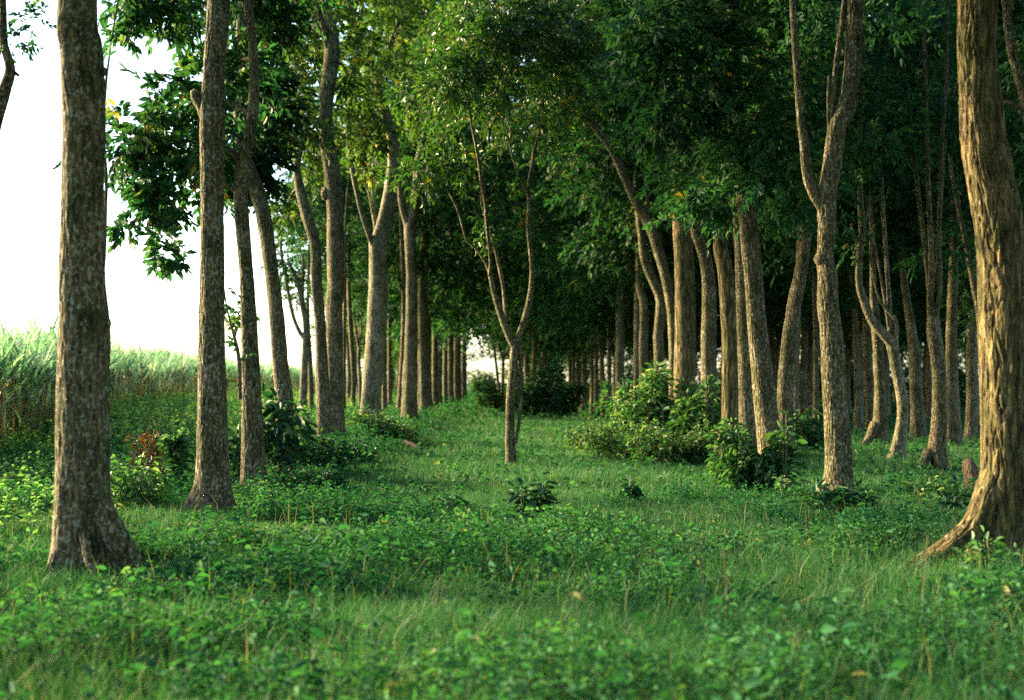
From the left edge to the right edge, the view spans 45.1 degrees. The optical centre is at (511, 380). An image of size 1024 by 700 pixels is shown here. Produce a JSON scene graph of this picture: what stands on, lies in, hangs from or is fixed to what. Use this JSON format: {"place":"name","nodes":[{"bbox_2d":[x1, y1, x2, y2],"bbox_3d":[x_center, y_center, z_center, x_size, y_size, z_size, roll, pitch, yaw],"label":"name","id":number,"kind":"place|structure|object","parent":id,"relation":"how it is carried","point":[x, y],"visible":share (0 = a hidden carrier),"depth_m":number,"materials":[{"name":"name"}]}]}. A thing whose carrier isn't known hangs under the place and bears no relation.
{"place":"outdoors","nodes":[
{"label":"outdoors","id":0,"kind":"place"},
{"bbox_2d":[0,0,978,382],"label":"sky","id":1,"kind":"structure","parent":0,"point":[161,312],"materials":[{"name":"white"}]},
{"bbox_2d":[0,383,1023,699],"bbox_3d":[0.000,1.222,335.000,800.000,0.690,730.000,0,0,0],"label":"ground","id":2,"kind":"structure","parent":0,"point":[569,487],"depth_m":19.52,"materials":[{"name":"green plant"}]},
{"bbox_2d":[0,0,56,130],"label":"tree","id":3,"kind":"object","parent":2,"relation":"on","point":[8,78],"visible":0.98,"depth_m":11.97,"materials":[{"name":"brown plant"}]},
{"bbox_2d":[41,0,150,581],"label":"tree","id":4,"kind":"object","parent":2,"relation":"on","point":[88,528],"visible":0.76,"depth_m":9.11,"materials":[{"name":"brown plant"}]},
{"bbox_2d":[97,0,136,264],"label":"creeper","id":5,"kind":"object","parent":4,"relation":"hanging from","point":[109,53],"visible":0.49,"depth_m":10.29,"materials":[{"name":"plant"}]},
{"bbox_2d":[110,453,177,512],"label":"shrub","id":6,"kind":"object","parent":2,"relation":"on","point":[149,478],"visible":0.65,"depth_m":13.49,"materials":[{"name":"green plant"}]},
{"bbox_2d":[124,420,165,480],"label":"shrub","id":7,"kind":"object","parent":2,"relation":"on","point":[142,441],"visible":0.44,"depth_m":16.45,"materials":[{"name":"brown plant"}]},
{"bbox_2d":[52,0,292,487],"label":"tree","id":8,"kind":"object","parent":2,"relation":"on","point":[154,148],"visible":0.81,"depth_m":16.29,"materials":[{"name":"green plant"}]},
{"bbox_2d":[156,427,195,488],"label":"shrub","id":9,"kind":"object","parent":2,"relation":"on","point":[175,450],"visible":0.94,"depth_m":16.16,"materials":[{"name":"green plant"}]},
{"bbox_2d":[0,305,396,441],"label":"sugar cane","id":10,"kind":"object","parent":2,"relation":"on","point":[28,363],"visible":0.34,"depth_m":28.54,"materials":[{"name":"green plant"}]},
{"bbox_2d":[0,381,396,550],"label":"field weeds","id":11,"kind":"object","parent":2,"relation":"on","point":[122,421],"visible":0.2,"depth_m":22.04,"materials":[{"name":"green plant"}]},
{"bbox_2d":[181,0,237,515],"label":"tree","id":12,"kind":"object","parent":2,"relation":"on","point":[212,481],"visible":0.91,"depth_m":13.29,"materials":[{"name":"brown plant"}]},
{"bbox_2d":[225,288,256,399],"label":"twig","id":13,"kind":"object","parent":12,"relation":"attached to","point":[230,343],"visible":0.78,"depth_m":15.19,"materials":[{"name":"brown wood"}]},
{"bbox_2d":[228,416,264,480],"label":"shrub","id":14,"kind":"object","parent":2,"relation":"on","point":[236,439],"visible":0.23,"depth_m":17.48,"materials":[{"name":"green plant"}]},
{"bbox_2d":[164,0,347,470],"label":"tree","id":15,"kind":"object","parent":2,"relation":"on","point":[270,149],"visible":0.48,"depth_m":19.69,"materials":[{"name":"brown plant"}]},
{"bbox_2d":[261,383,317,476],"bbox_3d":[-3.499,0.822,18.421,1.071,1.592,1.066,0,0,22],"label":"shrub","id":16,"kind":"object","parent":2,"relation":"on","point":[280,436],"visible":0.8,"depth_m":18.25,"materials":[{"name":"green plant"}]},
{"bbox_2d":[258,207,326,411],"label":"tree","id":17,"kind":"object","parent":2,"relation":"on","point":[298,277],"visible":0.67,"depth_m":35.96,"materials":[{"name":"green plant"}]},
{"bbox_2d":[226,0,385,439],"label":"tree","id":18,"kind":"object","parent":2,"relation":"on","point":[313,141],"visible":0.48,"depth_m":24.29,"materials":[{"name":"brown plant"}]},
{"bbox_2d":[288,463,346,491],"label":"shrub","id":19,"kind":"object","parent":2,"relation":"on","point":[332,477],"visible":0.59,"depth_m":16.13,"materials":[{"name":"green plant"}]},
{"bbox_2d":[273,151,364,407],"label":"tree","id":20,"kind":"object","parent":2,"relation":"on","point":[310,379],"visible":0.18,"depth_m":39.44,"materials":[{"name":"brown plant"}]},
{"bbox_2d":[298,428,351,471],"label":"shrub","id":21,"kind":"object","parent":2,"relation":"on","point":[324,459],"visible":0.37,"depth_m":19.48,"materials":[{"name":"green plant"}]},
{"bbox_2d":[278,156,387,408],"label":"tree","id":22,"kind":"object","parent":2,"relation":"on","point":[351,346],"visible":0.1,"depth_m":41.07,"materials":[{"name":"brown plant"}]},
{"bbox_2d":[271,104,398,409],"bbox_3d":[-5.913,-3.747,39.463,3.958,10.367,3.908,0,0,-19],"label":"tree","id":23,"kind":"object","parent":2,"relation":"on","point":[347,186],"visible":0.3,"depth_m":38.82,"materials":[{"name":"green plant"}]},
{"bbox_2d":[232,0,439,435],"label":"tree","id":24,"kind":"object","parent":2,"relation":"on","point":[331,190],"visible":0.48,"depth_m":26.62,"materials":[{"name":"green plant"}]},
{"bbox_2d":[305,430,384,461],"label":"shrub","id":25,"kind":"object","parent":2,"relation":"on","point":[356,452],"visible":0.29,"depth_m":21.41,"materials":[{"name":"green plant"}]},
{"bbox_2d":[301,155,396,404],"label":"tree","id":26,"kind":"object","parent":2,"relation":"on","point":[348,386],"visible":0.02,"depth_m":49.85,"materials":[{"name":"green plant"}]},
{"bbox_2d":[342,279,367,405],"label":"tree","id":27,"kind":"object","parent":2,"relation":"on","point":[361,308],"visible":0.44,"depth_m":43.97,"materials":[{"name":"brown plant"}]},
{"bbox_2d":[345,401,397,438],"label":"shrub","id":28,"kind":"object","parent":2,"relation":"on","point":[379,423],"visible":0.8,"depth_m":27.48,"materials":[{"name":"green plant"}]},
{"bbox_2d":[347,164,428,403],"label":"tree","id":29,"kind":"object","parent":2,"relation":"on","point":[389,374],"visible":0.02,"depth_m":46.94,"materials":[{"name":"green plant"}]},
{"bbox_2d":[343,156,448,409],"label":"tree","id":30,"kind":"object","parent":2,"relation":"on","point":[384,381],"visible":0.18,"depth_m":42.55,"materials":[{"name":"green plant"}]},
{"bbox_2d":[382,414,420,440],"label":"shrub","id":31,"kind":"object","parent":2,"relation":"on","point":[400,426],"visible":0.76,"depth_m":27.82,"materials":[{"name":"green plant"}]},
{"bbox_2d":[298,0,507,420],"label":"tree","id":32,"kind":"object","parent":2,"relation":"on","point":[375,343],"visible":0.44,"depth_m":29.03,"materials":[{"name":"green plant"}]},
{"bbox_2d":[316,0,537,413],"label":"tree","id":33,"kind":"object","parent":2,"relation":"on","point":[420,228],"visible":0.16,"depth_m":40.53,"materials":[{"name":"green plant"}]},
{"bbox_2d":[347,33,507,408],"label":"tree","id":34,"kind":"object","parent":2,"relation":"on","point":[395,314],"visible":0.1,"depth_m":45.87,"materials":[{"name":"green plant"}]},
{"bbox_2d":[394,309,480,401],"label":"tree","id":35,"kind":"object","parent":2,"relation":"on","point":[457,373],"visible":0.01,"depth_m":71.81,"materials":[{"name":"brown plant"}]},
{"bbox_2d":[351,112,531,410],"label":"tree","id":36,"kind":"object","parent":2,"relation":"on","point":[429,330],"visible":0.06,"depth_m":48.95,"materials":[{"name":"green plant"}]},
{"bbox_2d":[398,223,486,402],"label":"tree","id":37,"kind":"object","parent":2,"relation":"on","point":[451,369],"visible":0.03,"depth_m":65.85,"materials":[{"name":"brown plant"}]},
{"bbox_2d":[386,102,514,407],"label":"tree","id":38,"kind":"object","parent":2,"relation":"on","point":[436,338],"visible":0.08,"depth_m":52.87,"materials":[{"name":"green plant"}]},
{"bbox_2d":[395,126,515,404],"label":"tree","id":39,"kind":"object","parent":2,"relation":"on","point":[440,396],"visible":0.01,"depth_m":56.90,"materials":[{"name":"green plant"}]},
{"bbox_2d":[372,2,548,412],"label":"tree","id":40,"kind":"object","parent":2,"relation":"on","point":[482,274],"visible":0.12,"depth_m":43.35,"materials":[{"name":"green plant"}]},
{"bbox_2d":[360,0,561,425],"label":"tree","id":41,"kind":"object","parent":2,"relation":"on","point":[409,403],"visible":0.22,"depth_m":36.02,"materials":[{"name":"green plant"}]},
{"bbox_2d":[467,369,500,393],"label":"shrub","id":42,"kind":"object","parent":2,"relation":"on","point":[476,385],"visible":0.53,"depth_m":111.72,"materials":[{"name":"green plant"}]},
{"bbox_2d":[475,380,506,413],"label":"shrub","id":43,"kind":"object","parent":2,"relation":"on","point":[491,399],"visible":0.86,"depth_m":55.69,"materials":[{"name":"green plant"}]},
{"bbox_2d":[467,227,532,408],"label":"tree","id":44,"kind":"object","parent":2,"relation":"on","point":[503,357],"visible":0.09,"depth_m":57.95,"materials":[{"name":"green plant"}]},
{"bbox_2d":[381,0,619,467],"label":"tree","id":45,"kind":"object","parent":2,"relation":"on","point":[496,29],"visible":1,"depth_m":21.18,"materials":[{"name":"green plant"}]},
{"bbox_2d":[0,388,1023,699],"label":"weeds","id":46,"kind":"object","parent":2,"relation":"on","point":[404,534],"visible":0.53,"depth_m":8.11,"materials":[{"name":"green plant"}]},
{"bbox_2d":[473,64,583,410],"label":"tree","id":47,"kind":"object","parent":2,"relation":"on","point":[515,322],"visible":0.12,"depth_m":52.85,"materials":[{"name":"green plant"}]},
{"bbox_2d":[504,478,559,520],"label":"shrub","id":48,"kind":"object","parent":2,"relation":"on","point":[523,500],"visible":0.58,"depth_m":12.93,"materials":[{"name":"green plant"}]},
{"bbox_2d":[485,132,579,384],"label":"tree","id":49,"kind":"object","parent":2,"relation":"on","point":[542,353],"visible":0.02,"depth_m":59.69,"materials":[{"name":"green plant"}]},
{"bbox_2d":[503,356,568,419],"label":"shrub","id":50,"kind":"object","parent":2,"relation":"on","point":[542,398],"visible":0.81,"depth_m":45.52,"materials":[{"name":"green plant"}]},
{"bbox_2d":[507,137,615,412],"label":"tree","id":51,"kind":"object","parent":2,"relation":"on","point":[591,369],"visible":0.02,"depth_m":55.95,"materials":[{"name":"green plant"}]},
{"bbox_2d":[474,21,653,413],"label":"tree","id":52,"kind":"object","parent":2,"relation":"on","point":[552,293],"visible":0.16,"depth_m":42.47,"materials":[{"name":"green plant"}]},
{"bbox_2d":[541,367,587,418],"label":"shrub","id":53,"kind":"object","parent":2,"relation":"on","point":[566,404],"visible":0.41,"depth_m":47.80,"materials":[{"name":"green plant"}]},
{"bbox_2d":[496,117,633,416],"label":"tree","id":54,"kind":"object","parent":2,"relation":"on","point":[520,291],"visible":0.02,"depth_m":49.93,"materials":[{"name":"green plant"}]},
{"bbox_2d":[461,0,670,399],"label":"tree","id":55,"kind":"object","parent":2,"relation":"on","point":[544,235],"visible":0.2,"depth_m":37.33,"materials":[{"name":"green plant"}]},
{"bbox_2d":[472,0,676,399],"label":"tree","id":56,"kind":"object","parent":2,"relation":"on","point":[621,165],"visible":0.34,"depth_m":29.02,"materials":[{"name":"green plant"}]},
{"bbox_2d":[525,279,633,410],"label":"tree","id":57,"kind":"object","parent":2,"relation":"on","point":[584,376],"visible":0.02,"depth_m":59.88,"materials":[{"name":"green plant"}]},
{"bbox_2d":[555,420,619,450],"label":"shrub","id":58,"kind":"object","parent":2,"relation":"on","point":[573,438],"visible":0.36,"depth_m":25.92,"materials":[{"name":"green plant"}]},
{"bbox_2d":[482,2,701,394],"bbox_3d":[2.561,-5.702,34.361,6.792,15.032,6.595,0,0,0],"label":"tree","id":59,"kind":"object","parent":2,"relation":"on","point":[658,292],"visible":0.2,"depth_m":32.75,"materials":[{"name":"green plant"}]},
{"bbox_2d":[517,158,668,415],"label":"tree","id":60,"kind":"object","parent":2,"relation":"on","point":[591,347],"depth_m":52.90,"materials":[{"name":"green plant"}]},
{"bbox_2d":[541,175,699,411],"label":"tree","id":61,"kind":"object","parent":2,"relation":"on","point":[594,318],"visible":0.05,"depth_m":46.72,"materials":[{"name":"green plant"}]},
{"bbox_2d":[567,413,678,462],"bbox_3d":[2.083,1.124,22.495,2.232,1.053,1.590,0,0,25],"label":"shrub","id":62,"kind":"object","parent":2,"relation":"on","point":[609,442],"visible":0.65,"depth_m":22.34,"materials":[{"name":"green plant"}]},
{"bbox_2d":[542,2,713,392],"bbox_3d":[3.854,-5.792,35.363,6.183,15.207,7.034,0,0,0],"label":"tree","id":63,"kind":"object","parent":2,"relation":"on","point":[640,275],"visible":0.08,"depth_m":33.97,"materials":[{"name":"green plant"}]},
{"bbox_2d":[600,378,672,445],"bbox_3d":[2.684,0.831,24.830,1.579,1.774,1.514,0,0,-22],"label":"shrub","id":64,"kind":"object","parent":2,"relation":"on","point":[635,408],"visible":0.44,"depth_m":24.52,"materials":[{"name":"green plant"}]},
{"bbox_2d":[523,0,779,408],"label":"tree","id":65,"kind":"object","parent":2,"relation":"on","point":[685,340],"visible":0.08,"depth_m":26.93,"materials":[{"name":"green plant"}]},
{"bbox_2d":[636,359,699,449],"bbox_3d":[3.304,0.605,25.026,1.614,2.079,1.364,0,0,0],"label":"shrub","id":66,"kind":"object","parent":2,"relation":"on","point":[653,381],"visible":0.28,"depth_m":24.76,"materials":[{"name":"green plant"}]},
{"bbox_2d":[623,417,719,465],"bbox_3d":[2.844,1.173,21.719,1.930,1.102,1.418,0,0,-21],"label":"shrub","id":67,"kind":"object","parent":2,"relation":"on","point":[664,447],"visible":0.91,"depth_m":21.47,"materials":[{"name":"green plant"}]},
{"bbox_2d":[525,0,836,430],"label":"tree","id":68,"kind":"object","parent":2,"relation":"on","point":[708,340],"visible":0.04,"depth_m":23.23,"materials":[{"name":"brown plant"}]},
{"bbox_2d":[657,375,720,457],"bbox_3d":[3.228,0.766,22.538,1.184,1.758,1.235,0,0,0],"label":"shrub","id":69,"kind":"object","parent":2,"relation":"on","point":[694,411],"visible":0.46,"depth_m":22.30,"materials":[{"name":"green plant"}]},
{"bbox_2d":[632,184,785,340],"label":"tree","id":70,"kind":"object","parent":2,"relation":"on","point":[700,321],"visible":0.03,"depth_m":48.17,"materials":[{"name":"green plant"}]},
{"bbox_2d":[662,223,795,317],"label":"tree","id":71,"kind":"object","parent":2,"relation":"on","point":[767,284],"visible":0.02,"depth_m":42.89,"materials":[{"name":"green plant"}]},
{"bbox_2d":[600,0,862,468],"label":"tree","id":72,"kind":"object","parent":2,"relation":"on","point":[730,388],"visible":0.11,"depth_m":20.69,"materials":[{"name":"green plant"}]},
{"bbox_2d":[702,416,775,495],"bbox_3d":[3.070,1.057,16.627,0.993,1.174,0.956,0,0,0],"label":"shrub","id":73,"kind":"object","parent":2,"relation":"on","point":[741,468],"visible":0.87,"depth_m":16.48,"materials":[{"name":"green plant"}]},
{"bbox_2d":[653,173,852,301],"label":"tree","id":74,"kind":"object","parent":2,"relation":"on","point":[698,268],"visible":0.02,"depth_m":37.19,"materials":[{"name":"green plant"}]},
{"bbox_2d":[617,0,890,457],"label":"tree","id":75,"kind":"object","parent":2,"relation":"on","point":[746,406],"visible":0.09,"depth_m":19.48,"materials":[{"name":"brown plant"}]},
{"bbox_2d":[699,228,811,387],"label":"tree","id":76,"kind":"object","parent":2,"relation":"on","point":[772,340],"visible":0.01,"depth_m":52.12,"materials":[{"name":"green plant"}]},
{"bbox_2d":[590,0,947,454],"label":"tree","id":77,"kind":"object","parent":2,"relation":"on","point":[764,123],"visible":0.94,"depth_m":16.96,"materials":[{"name":"green plant"}]},
{"bbox_2d":[744,421,807,491],"bbox_3d":[3.530,1.085,16.373,0.869,1.122,0.751,0,0,0],"label":"shrub","id":78,"kind":"object","parent":2,"relation":"on","point":[773,450],"visible":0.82,"depth_m":16.27,"materials":[{"name":"green plant"}]},
{"bbox_2d":[731,245,839,418],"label":"tree","id":79,"kind":"object","parent":2,"relation":"on","point":[803,397],"depth_m":46.88,"materials":[{"name":"brown plant"}]},
{"bbox_2d":[765,221,851,410],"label":"tree","id":80,"kind":"object","parent":2,"relation":"on","point":[810,370],"visible":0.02,"depth_m":59.19,"materials":[{"name":"brown plant"}]},
{"bbox_2d":[794,400,824,452],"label":"shrub","id":81,"kind":"object","parent":2,"relation":"on","point":[805,428],"visible":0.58,"depth_m":25.30,"materials":[{"name":"green plant"}]},
{"bbox_2d":[731,29,890,422],"bbox_3d":[7.644,-3.729,31.207,4.176,11.212,4.518,0,0,-42],"label":"tree","id":82,"kind":"object","parent":2,"relation":"on","point":[813,252],"visible":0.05,"depth_m":30.37,"materials":[{"name":"green plant"}]},
{"bbox_2d":[689,0,938,464],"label":"tree","id":83,"kind":"object","parent":2,"relation":"on","point":[786,377],"visible":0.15,"depth_m":21.43,"materials":[{"name":"brown plant"}]},
{"bbox_2d":[789,0,862,501],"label":"tree","id":84,"kind":"object","parent":2,"relation":"on","point":[838,470],"visible":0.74,"depth_m":14.21,"materials":[{"name":"brown plant"}]},
{"bbox_2d":[788,477,879,517],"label":"shrub","id":85,"kind":"object","parent":2,"relation":"on","point":[838,492],"visible":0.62,"depth_m":13.50,"materials":[{"name":"green plant"}]},
{"bbox_2d":[763,70,908,430],"bbox_3d":[8.976,-3.662,34.223,4.721,11.034,4.273,0,0,0],"label":"tree","id":86,"kind":"object","parent":2,"relation":"on","point":[813,294],"visible":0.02,"depth_m":32.99,"materials":[{"name":"green plant"}]},
{"bbox_2d":[773,280,906,412],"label":"tree","id":87,"kind":"object","parent":2,"relation":"on","point":[849,354],"visible":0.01,"depth_m":52.62,"materials":[{"name":"brown plant"}]},
{"bbox_2d":[762,123,947,425],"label":"tree","id":88,"kind":"object","parent":2,"relation":"on","point":[807,311],"visible":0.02,"depth_m":40.73,"materials":[{"name":"green plant"}]},
{"bbox_2d":[790,87,933,432],"bbox_3d":[10.530,-4.024,37.125,4.902,11.775,4.329,0,0,-19],"label":"tree","id":89,"kind":"object","parent":2,"relation":"on","point":[858,422],"visible":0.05,"depth_m":35.93,"materials":[{"name":"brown plant"}]},
{"bbox_2d":[817,6,928,460],"bbox_3d":[6.842,-2.774,23.478,2.307,9.217,1.694,0,0,-27],"label":"tree","id":90,"kind":"object","parent":2,"relation":"on","point":[889,338],"visible":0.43,"depth_m":22.89,"materials":[{"name":"brown plant"}]},
{"bbox_2d":[784,0,961,431],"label":"tree","id":91,"kind":"object","parent":2,"relation":"on","point":[868,369],"visible":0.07,"depth_m":36.10,"materials":[{"name":"green plant"}]},
{"bbox_2d":[803,0,961,446],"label":"tree","id":92,"kind":"object","parent":2,"relation":"on","point":[877,427],"visible":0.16,"depth_m":28.50,"materials":[{"name":"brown plant"}]},
{"bbox_2d":[842,7,968,440],"bbox_3d":[10.740,-3.924,31.890,4.212,11.523,4.127,0,0,-37],"label":"tree","id":93,"kind":"object","parent":2,"relation":"on","point":[917,423],"visible":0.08,"depth_m":30.92,"materials":[{"name":"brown plant"}]},
{"bbox_2d":[848,20,965,417],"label":"tree","id":94,"kind":"object","parent":2,"relation":"on","point":[887,371],"depth_m":47.19,"materials":[{"name":"brown plant"}]},
{"bbox_2d":[880,266,966,410],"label":"tree","id":95,"kind":"object","parent":2,"relation":"on","point":[920,322],"visible":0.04,"depth_m":53.78,"materials":[{"name":"brown plant"}]},
{"bbox_2d":[845,0,1004,470],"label":"tree","id":96,"kind":"object","parent":2,"relation":"on","point":[934,453],"visible":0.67,"depth_m":20.93,"materials":[{"name":"brown plant"}]},
{"bbox_2d":[899,475,953,500],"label":"shrub","id":97,"kind":"object","parent":2,"relation":"on","point":[937,488],"visible":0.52,"depth_m":14.61,"materials":[{"name":"green plant"}]},
{"bbox_2d":[856,0,1022,446],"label":"tree","id":98,"kind":"object","parent":2,"relation":"on","point":[954,431],"visible":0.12,"depth_m":27.96,"materials":[{"name":"green plant"}]},
{"bbox_2d":[882,1,1012,421],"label":"tree","id":99,"kind":"object","parent":2,"relation":"on","point":[928,407],"visible":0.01,"depth_m":42.29,"materials":[{"name":"brown plant"}]},
{"bbox_2d":[874,0,1023,363],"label":"tree","id":100,"kind":"object","parent":2,"relation":"on","point":[950,167],"visible":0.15,"depth_m":25.25,"materials":[{"name":"green plant"}]},
{"bbox_2d":[936,475,971,516],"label":"shrub","id":101,"kind":"object","parent":2,"relation":"on","point":[948,495],"visible":0.86,"depth_m":12.54,"materials":[{"name":"green plant"}]},
{"bbox_2d":[887,0,1023,278],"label":"tree","id":102,"kind":"object","parent":2,"relation":"on","point":[946,233],"visible":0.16,"depth_m":26.36,"materials":[{"name":"green plant"}]},
{"bbox_2d":[902,0,1023,570],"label":"tree","id":103,"kind":"object","parent":2,"relation":"on","point":[995,508],"visible":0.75,"depth_m":9.80,"materials":[{"name":"brown plant"}]},
{"bbox_2d":[912,0,1023,439],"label":"tree","id":104,"kind":"object","parent":2,"relation":"on","point":[972,398],"visible":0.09,"depth_m":29.88,"materials":[{"name":"brown plant"}]},
{"bbox_2d":[946,525,1023,571],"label":"shrub","id":105,"kind":"object","parent":2,"relation":"on","point":[973,543],"visible":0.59,"depth_m":9.36,"materials":[{"name":"green plant"}]},
{"bbox_2d":[997,0,1023,122],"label":"tree","id":106,"kind":"object","parent":2,"relation":"on","point":[1011,51],"visible":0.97,"depth_m":15.99,"materials":[{"name":"green plant"}]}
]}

